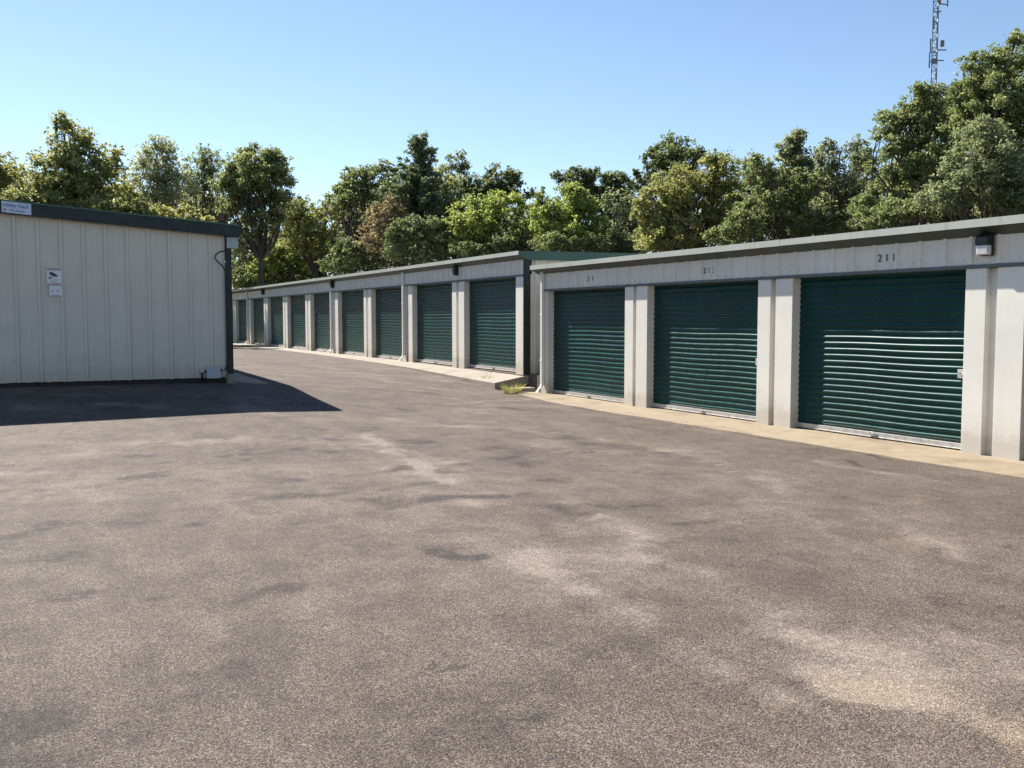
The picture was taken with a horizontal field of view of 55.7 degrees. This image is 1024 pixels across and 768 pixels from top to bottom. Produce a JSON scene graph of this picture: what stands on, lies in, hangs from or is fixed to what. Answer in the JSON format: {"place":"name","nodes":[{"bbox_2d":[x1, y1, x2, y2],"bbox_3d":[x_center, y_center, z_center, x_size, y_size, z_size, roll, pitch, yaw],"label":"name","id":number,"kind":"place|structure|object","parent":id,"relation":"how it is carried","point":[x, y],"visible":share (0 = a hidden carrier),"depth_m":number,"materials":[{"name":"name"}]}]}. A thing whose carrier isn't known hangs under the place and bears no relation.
{"place":"outdoors","nodes":[
{"label":"outdoors","id":0,"kind":"place"},
{"bbox_2d":[0,344,1023,767],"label":"asphalt lot","id":1,"kind":"structure","parent":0,"point":[304,560],"depth_m":5.92,"materials":[{"name":"grey asphalt"}]},
{"bbox_2d":[0,199,241,387],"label":"storage building","id":2,"kind":"structure","parent":1,"relation":"on","point":[141,300],"depth_m":17.42,"materials":[{"name":"white metal"}]},
{"bbox_2d":[1,201,30,214],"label":"fascia sign","id":3,"kind":"object","parent":2,"relation":"attached to","point":[16,208],"visible":1,"depth_m":16.50,"materials":[{"name":"white"}]},
{"bbox_2d":[47,267,61,285],"bbox_3d":[-8.010,-1.878,16.952,0.230,0.330,0.012,-2,4,-27],"label":"warning sign","id":4,"kind":"object","parent":2,"relation":"attached to","point":[54,278],"visible":1,"depth_m":16.95,"materials":[{"name":"white"}]},
{"bbox_2d":[49,286,61,295],"bbox_3d":[-8.000,-1.628,16.976,0.200,0.168,0.009,-2,4,-27],"label":"notice sign","id":5,"kind":"object","parent":2,"relation":"attached to","point":[55,290],"visible":1,"depth_m":16.98,"materials":[{"name":"grey"}]},
{"bbox_2d":[200,366,226,382],"bbox_3d":[-5.610,-0.180,18.228,0.485,0.300,0.113,-2,4,-27],"label":"electrical box","id":6,"kind":"object","parent":2,"relation":"attached to","point":[212,372],"visible":1,"depth_m":18.16,"materials":[{"name":"grey metal"}]},
{"bbox_2d":[214,250,227,368],"bbox_3d":[-5.478,-1.391,18.241,0.212,2.243,0.043,-2,4,-27],"label":"cable","id":7,"kind":"object","parent":2,"relation":"attached to","point":[225,306],"visible":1,"depth_m":18.28,"materials":[{"name":"black plastic"}]},
{"bbox_2d":[234,373,267,383],"bbox_3d":[-10.871,-0.707,29.848,0.989,0.293,25.200,-2,4,-27],"label":"concrete apron","id":8,"kind":"object","parent":1,"relation":"on","point":[242,378],"visible":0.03,"depth_m":19.14,"materials":[{"name":"grey concrete"}]},
{"bbox_2d":[233,342,528,388],"bbox_3d":[-8.407,-1.152,38.858,1.055,0.380,37.500,-2,4,-27],"label":"concrete apron","id":9,"kind":"object","parent":1,"relation":"on","point":[493,380],"visible":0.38,"depth_m":25.21,"materials":[{"name":"beige concrete"}]},
{"bbox_2d":[232,251,647,386],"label":"storage building","id":10,"kind":"structure","parent":9,"relation":"on","point":[477,312],"depth_m":28.15,"materials":[{"name":"metal"}]},
{"bbox_2d":[238,300,247,342],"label":"roller door","id":11,"kind":"structure","parent":10,"relation":"in","point":[242,304],"depth_m":50.89,"materials":[{"name":"green paint"}]},
{"bbox_2d":[253,299,263,344],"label":"roller door","id":12,"kind":"structure","parent":10,"relation":"in","point":[258,304],"depth_m":47.45,"materials":[{"name":"green paint"}]},
{"bbox_2d":[271,297,283,346],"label":"roller door","id":13,"kind":"structure","parent":10,"relation":"in","point":[276,303],"depth_m":44.11,"materials":[{"name":"green paint"}]},
{"bbox_2d":[291,295,305,349],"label":"roller door","id":14,"kind":"structure","parent":10,"relation":"in","point":[298,327],"depth_m":40.77,"materials":[{"name":"green paint"}]},
{"bbox_2d":[314,293,331,351],"bbox_3d":[-7.213,-2.377,37.203,0.089,2.262,2.940,-2,4,-27],"label":"roller door","id":15,"kind":"structure","parent":10,"relation":"in","point":[321,302],"depth_m":37.52,"materials":[{"name":"green paint"}]},
{"bbox_2d":[329,281,333,287],"bbox_3d":[-6.589,-3.639,35.401,0.124,0.255,0.180,-2,4,-27],"label":"wall light","id":16,"kind":"object","parent":10,"relation":"attached to","point":[331,283],"visible":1,"depth_m":35.34,"materials":[{"name":"black plastic"}]},
{"bbox_2d":[342,290,363,355],"bbox_3d":[-5.526,-2.155,33.884,0.089,2.262,2.940,-2,4,-27],"label":"roller door","id":17,"kind":"structure","parent":10,"relation":"in","point":[352,301],"depth_m":34.04,"materials":[{"name":"green paint"}]},
{"bbox_2d":[375,287,402,359],"bbox_3d":[-3.839,-1.932,30.564,0.089,2.262,2.940,-2,4,-27],"label":"roller door","id":18,"kind":"structure","parent":10,"relation":"in","point":[388,302],"depth_m":30.73,"materials":[{"name":"green paint"}]},
{"bbox_2d":[417,283,451,364],"bbox_3d":[-2.152,-1.710,27.245,0.089,2.262,2.940,-2,4,-27],"label":"roller door","id":19,"kind":"structure","parent":10,"relation":"in","point":[434,301],"depth_m":27.35,"materials":[{"name":"green paint"}]},
{"bbox_2d":[452,266,458,275],"bbox_3d":[-1.487,-2.966,25.363,0.124,0.255,0.180,-2,4,-27],"label":"wall light","id":20,"kind":"object","parent":10,"relation":"attached to","point":[455,271],"visible":1,"depth_m":25.30,"materials":[{"name":"black plastic"}]},
{"bbox_2d":[469,277,515,371],"bbox_3d":[-0.465,-1.487,23.926,0.089,2.262,2.940,-2,4,-27],"label":"roller door","id":21,"kind":"structure","parent":10,"relation":"in","point":[492,305],"depth_m":23.97,"materials":[{"name":"green paint"}]},
{"bbox_2d":[497,379,526,393],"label":"weed clump","id":22,"kind":"object","parent":1,"relation":"on","point":[505,389],"visible":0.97,"depth_m":21.14,"materials":[{"name":"plant"}]},
{"bbox_2d":[510,387,534,391],"bbox_3d":[0.240,0.161,21.630,0.500,0.165,0.300,-2,4,-27],"label":"splash block","id":23,"kind":"object","parent":1,"relation":"on","point":[528,389],"depth_m":21.54,"materials":[{"name":"concrete"}]},
{"bbox_2d":[516,392,1023,477],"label":"concrete apron","id":24,"kind":"object","parent":1,"relation":"on","point":[934,455],"visible":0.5,"depth_m":13.48,"materials":[{"name":"beige concrete"}]},
{"bbox_2d":[530,214,1023,460],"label":"storage building","id":25,"kind":"structure","parent":24,"relation":"on","point":[913,334],"depth_m":14.12,"materials":[{"name":"metal"}]},
{"bbox_2d":[552,287,624,402],"bbox_3d":[1.576,-0.844,19.870,0.089,2.262,3.020,-2,4,-27],"label":"roller door","id":26,"kind":"structure","parent":25,"relation":"in","point":[589,339],"depth_m":19.87,"materials":[{"name":"green paint"}]},
{"bbox_2d":[652,280,757,420],"bbox_3d":[3.269,-0.621,16.538,0.089,2.262,2.990,-2,4,-27],"label":"roller door","id":27,"kind":"structure","parent":25,"relation":"in","point":[705,347],"depth_m":16.48,"materials":[{"name":"green paint"}]},
{"bbox_2d":[796,270,965,448],"bbox_3d":[4.959,-0.398,13.214,0.089,2.262,2.960,-2,4,-27],"label":"roller door","id":28,"kind":"structure","parent":25,"relation":"in","point":[881,355],"depth_m":13.10,"materials":[{"name":"green paint"}]},
{"bbox_2d":[975,234,993,255],"bbox_3d":[5.573,-1.641,11.432,0.124,0.255,0.180,-2,4,-27],"label":"wall light","id":29,"kind":"object","parent":25,"relation":"attached to","point":[984,243],"visible":1,"depth_m":11.38,"materials":[{"name":"black plastic"}]},
{"bbox_2d":[0,0,1023,288],"label":"sky","id":30,"kind":"structure","parent":0,"point":[538,88],"materials":[{"name":"blue"}]},
{"bbox_3d":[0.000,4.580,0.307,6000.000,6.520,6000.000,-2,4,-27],"label":"ground","id":31,"kind":"structure","parent":0,"visible":0},
{"bbox_2d":[0,151,26,196],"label":"deciduous tree","id":32,"kind":"object","parent":31,"relation":"on","point":[6,179],"visible":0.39,"depth_m":46.23,"materials":[{"name":"green plant"}]},
{"bbox_2d":[0,187,77,206],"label":"bush","id":33,"kind":"object","parent":31,"relation":"on","point":[20,196],"visible":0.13,"depth_m":41.31,"materials":[{"name":"green plant"}]},
{"bbox_2d":[0,107,137,209],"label":"deciduous tree","id":34,"kind":"object","parent":31,"relation":"on","point":[72,182],"visible":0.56,"depth_m":42.97,"materials":[{"name":"green plant"}]},
{"bbox_2d":[27,171,147,203],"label":"deciduous tree","id":35,"kind":"object","parent":31,"relation":"on","point":[134,193],"visible":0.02,"depth_m":49.46,"materials":[{"name":"green plant"}]},
{"bbox_2d":[68,194,159,215],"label":"bush","id":36,"kind":"object","parent":31,"relation":"on","point":[118,205],"visible":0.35,"depth_m":41.10,"materials":[{"name":"green plant"}]},
{"bbox_2d":[123,133,202,215],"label":"deciduous tree","id":37,"kind":"object","parent":31,"relation":"on","point":[166,182],"visible":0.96,"depth_m":51.17,"materials":[{"name":"green plant"}]},
{"bbox_2d":[148,203,217,221],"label":"bush","id":38,"kind":"object","parent":31,"relation":"on","point":[182,212],"visible":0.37,"depth_m":45.38,"materials":[{"name":"green plant"}]},
{"bbox_2d":[133,189,243,228],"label":"deciduous tree","id":39,"kind":"object","parent":31,"relation":"on","point":[230,217],"visible":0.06,"depth_m":57.12,"materials":[{"name":"green plant"}]},
{"bbox_2d":[177,142,233,222],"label":"deciduous tree","id":40,"kind":"object","parent":31,"relation":"on","point":[202,162],"visible":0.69,"depth_m":52.97,"materials":[{"name":"green plant"}]},
{"bbox_2d":[231,218,269,287],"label":"deciduous tree","id":41,"kind":"object","parent":31,"relation":"on","point":[241,250],"visible":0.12,"depth_m":61.07,"materials":[{"name":"green plant"}]},
{"bbox_2d":[205,141,306,285],"bbox_3d":[-13.227,-7.126,49.604,5.201,10.531,3.844,3,5,34],"label":"deciduous tree","id":42,"kind":"object","parent":31,"relation":"on","point":[244,180],"visible":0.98,"depth_m":49.01,"materials":[{"name":"green plant"}]},
{"bbox_2d":[232,262,311,289],"bbox_3d":[-14.722,-5.079,59.418,5.534,5.055,3.044,0,4,0],"label":"bush","id":43,"kind":"object","parent":31,"relation":"on","point":[243,273],"visible":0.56,"depth_m":58.98,"materials":[{"name":"green plant"}]},
{"bbox_2d":[245,237,333,283],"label":"tree","id":44,"kind":"object","parent":31,"relation":"on","point":[273,259],"visible":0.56,"depth_m":58.31,"materials":[{"name":"green plant"}]},
{"bbox_2d":[255,207,354,286],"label":"deciduous tree","id":45,"kind":"object","parent":31,"relation":"on","point":[320,273],"visible":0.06,"depth_m":63.24,"materials":[{"name":"green plant"}]},
{"bbox_2d":[268,194,352,278],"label":"deciduous tree","id":46,"kind":"object","parent":31,"relation":"on","point":[298,234],"visible":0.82,"depth_m":57.24,"materials":[{"name":"green plant"}]},
{"bbox_2d":[314,235,395,274],"bbox_3d":[-8.567,-5.125,52.891,4.259,6.029,2.382,1,4,8],"label":"bush","id":47,"kind":"object","parent":31,"relation":"on","point":[353,254],"visible":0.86,"depth_m":52.58,"materials":[{"name":"green plant"}]},
{"bbox_2d":[319,158,401,273],"bbox_3d":[-8.629,-7.605,55.592,4.196,10.656,3.139,-2,4,-27],"label":"deciduous tree","id":48,"kind":"object","parent":31,"relation":"on","point":[347,191],"visible":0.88,"depth_m":55.04,"materials":[{"name":"green plant"}]},
{"bbox_2d":[320,183,416,274],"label":"deciduous tree","id":49,"kind":"object","parent":31,"relation":"on","point":[370,268],"visible":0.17,"depth_m":64.79,"materials":[{"name":"green plant"}]},
{"bbox_2d":[354,195,410,268],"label":"deciduous tree","id":50,"kind":"object","parent":31,"relation":"on","point":[379,223],"visible":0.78,"depth_m":49.42,"materials":[{"name":"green plant"}]},
{"bbox_2d":[377,176,414,266],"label":"deciduous tree","id":51,"kind":"object","parent":31,"relation":"on","point":[391,187],"visible":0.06,"depth_m":54.31,"materials":[{"name":"green plant"}]},
{"bbox_2d":[357,130,467,263],"bbox_3d":[-4.967,-7.740,51.817,5.521,11.368,5.279,2,4,21],"label":"cedar tree","id":52,"kind":"object","parent":31,"relation":"on","point":[415,186],"visible":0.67,"depth_m":50.82,"materials":[{"name":"green plant"}]},
{"bbox_2d":[379,213,453,266],"bbox_3d":[-4.694,-5.095,47.710,3.519,6.660,2.656,2,4,31],"label":"bush","id":53,"kind":"object","parent":31,"relation":"on","point":[412,231],"visible":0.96,"depth_m":47.27,"materials":[{"name":"green plant"}]},
{"bbox_2d":[408,194,476,262],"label":"deciduous tree","id":54,"kind":"object","parent":31,"relation":"on","point":[452,257],"visible":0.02,"depth_m":61.56,"materials":[{"name":"green plant"}]},
{"bbox_2d":[424,158,468,260],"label":"deciduous tree","id":55,"kind":"object","parent":31,"relation":"on","point":[449,179],"visible":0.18,"depth_m":53.26,"materials":[{"name":"green plant"}]},
{"bbox_2d":[443,149,472,258],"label":"deciduous tree","id":56,"kind":"object","parent":31,"relation":"on","point":[463,166],"visible":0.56,"depth_m":59.19,"materials":[{"name":"green plant"}]},
{"bbox_2d":[441,188,543,257],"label":"deciduous tree","id":57,"kind":"object","parent":31,"relation":"on","point":[487,220],"visible":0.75,"depth_m":46.90,"materials":[{"name":"green plant"}]},
{"bbox_2d":[448,225,542,258],"bbox_3d":[-0.616,-4.535,45.752,4.828,5.798,2.158,1,4,14],"label":"bush","id":58,"kind":"object","parent":31,"relation":"on","point":[507,243],"visible":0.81,"depth_m":45.44,"materials":[{"name":"green plant"}]},
{"bbox_2d":[453,162,540,240],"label":"deciduous tree","id":59,"kind":"object","parent":31,"relation":"on","point":[509,178],"visible":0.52,"depth_m":56.96,"materials":[{"name":"green plant"}]},
{"bbox_2d":[528,374,539,389],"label":"soil","id":60,"kind":"structure","parent":31,"relation":"on","point":[534,380],"depth_m":22.08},
{"bbox_2d":[484,199,583,251],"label":"deciduous tree","id":61,"kind":"object","parent":31,"relation":"on","point":[528,209],"visible":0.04,"depth_m":50.99,"materials":[{"name":"green plant"}]},
{"bbox_2d":[525,180,610,251],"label":"deciduous tree","id":62,"kind":"object","parent":31,"relation":"on","point":[576,209],"visible":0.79,"depth_m":44.32,"materials":[{"name":"green plant"}]},
{"bbox_2d":[527,230,617,252],"bbox_3d":[2.635,-4.162,43.291,3.997,5.384,2.144,0,4,-2],"label":"bush","id":63,"kind":"object","parent":31,"relation":"on","point":[553,238],"visible":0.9,"depth_m":42.60,"materials":[{"name":"green plant"}]},
{"bbox_2d":[549,165,634,251],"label":"deciduous tree","id":64,"kind":"object","parent":31,"relation":"on","point":[589,176],"visible":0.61,"depth_m":55.13,"materials":[{"name":"green plant"}]},
{"bbox_2d":[231,197,990,289],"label":"undergrowth","id":65,"kind":"object","parent":31,"relation":"on","point":[634,226],"depth_m":55.63,"materials":[{"name":"green plant"}]},
{"bbox_2d":[597,186,638,252],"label":"deciduous tree","id":66,"kind":"object","parent":31,"relation":"on","point":[608,205],"visible":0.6,"depth_m":49.44,"materials":[{"name":"green plant"}]},
{"bbox_2d":[592,229,645,252],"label":"bush","id":67,"kind":"object","parent":31,"relation":"on","point":[624,246],"visible":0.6,"depth_m":43.51,"materials":[{"name":"green plant"}]},
{"bbox_2d":[588,186,656,252],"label":"deciduous tree","id":68,"kind":"object","parent":31,"relation":"on","point":[631,195],"visible":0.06,"depth_m":56.55,"materials":[{"name":"green plant"}]},
{"bbox_2d":[631,130,710,249],"bbox_3d":[7.066,-6.411,43.272,3.560,9.878,3.067,0,4,4],"label":"deciduous tree","id":69,"kind":"object","parent":31,"relation":"on","point":[676,152],"visible":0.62,"depth_m":43.17,"materials":[{"name":"green plant"}]},
{"bbox_2d":[628,146,759,252],"bbox_3d":[6.861,-5.132,38.229,5.156,8.050,4.393,-2,4,-27],"label":"ochre tree","id":70,"kind":"object","parent":31,"relation":"on","point":[661,226],"visible":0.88,"depth_m":37.40,"materials":[{"name":"green plant"}]},
{"bbox_2d":[700,208,770,245],"bbox_3d":[7.802,-3.460,34.004,2.434,5.389,1.512,1,4,13],"label":"bush","id":71,"kind":"object","parent":31,"relation":"on","point":[749,219],"visible":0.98,"depth_m":33.60,"materials":[{"name":"green plant"}]},
{"bbox_2d":[694,158,842,245],"bbox_3d":[11.514,-5.818,43.450,7.415,8.722,3.614,0,4,-1],"label":"deciduous tree","id":72,"kind":"object","parent":31,"relation":"on","point":[772,237],"visible":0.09,"depth_m":43.33,"materials":[{"name":"green plant"}]},
{"bbox_2d":[732,148,826,241],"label":"deciduous tree","id":73,"kind":"object","parent":31,"relation":"on","point":[789,208],"visible":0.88,"depth_m":34.53,"materials":[{"name":"green plant"}]},
{"bbox_2d":[751,126,840,237],"bbox_3d":[10.923,-5.504,37.587,3.725,8.890,3.401,-2,4,-27],"label":"cedar tree","id":74,"kind":"object","parent":31,"relation":"on","point":[790,155],"visible":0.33,"depth_m":37.16,"materials":[{"name":"green plant"}]},
{"bbox_2d":[783,201,860,237],"bbox_3d":[10.820,-3.559,33.906,2.419,5.644,1.601,2,4,28],"label":"bush","id":75,"kind":"object","parent":31,"relation":"on","point":[822,216],"visible":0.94,"depth_m":33.55,"materials":[{"name":"green plant"}]},
{"bbox_2d":[808,133,877,234],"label":"deciduous tree","id":76,"kind":"object","parent":31,"relation":"on","point":[854,157],"visible":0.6,"depth_m":35.41,"materials":[{"name":"green plant"}]},
{"bbox_2d":[827,143,885,232],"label":"deciduous tree","id":77,"kind":"object","parent":31,"relation":"on","point":[862,174],"visible":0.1,"depth_m":43.14,"materials":[{"name":"green plant"}]},
{"bbox_2d":[851,190,944,230],"bbox_3d":[11.439,-2.991,28.903,2.774,5.524,1.802,0,4,2],"label":"bush","id":78,"kind":"object","parent":31,"relation":"on","point":[895,208],"visible":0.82,"depth_m":28.48,"materials":[{"name":"green plant"}]},
{"bbox_2d":[845,80,966,228],"bbox_3d":[13.018,-5.167,31.683,3.994,9.378,3.443,-2,4,-27],"label":"deciduous tree","id":79,"kind":"object","parent":31,"relation":"on","point":[908,170],"visible":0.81,"depth_m":31.28,"materials":[{"name":"green plant"}]},
{"bbox_2d":[928,0,947,151],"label":"radio mast","id":80,"kind":"object","parent":31,"relation":"on","point":[935,60],"visible":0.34,"depth_m":166.33,"materials":[{"name":"metal"}]},
{"bbox_2d":[894,81,1023,223],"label":"deciduous tree","id":81,"kind":"object","parent":31,"relation":"on","point":[943,215],"visible":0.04,"depth_m":35.24,"materials":[{"name":"green plant"}]},
{"bbox_2d":[910,113,1023,221],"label":"deciduous tree","id":82,"kind":"object","parent":31,"relation":"on","point":[993,153],"visible":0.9,"depth_m":25.89,"materials":[{"name":"green plant"}]},
{"bbox_2d":[936,27,1023,215],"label":"deciduous tree","id":83,"kind":"object","parent":31,"relation":"on","point":[980,89],"visible":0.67,"depth_m":29.24,"materials":[{"name":"green plant"}]},
{"bbox_2d":[986,178,1023,216],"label":"bush","id":84,"kind":"object","parent":31,"relation":"on","point":[1002,203],"visible":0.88,"depth_m":25.54,"materials":[{"name":"green plant"}]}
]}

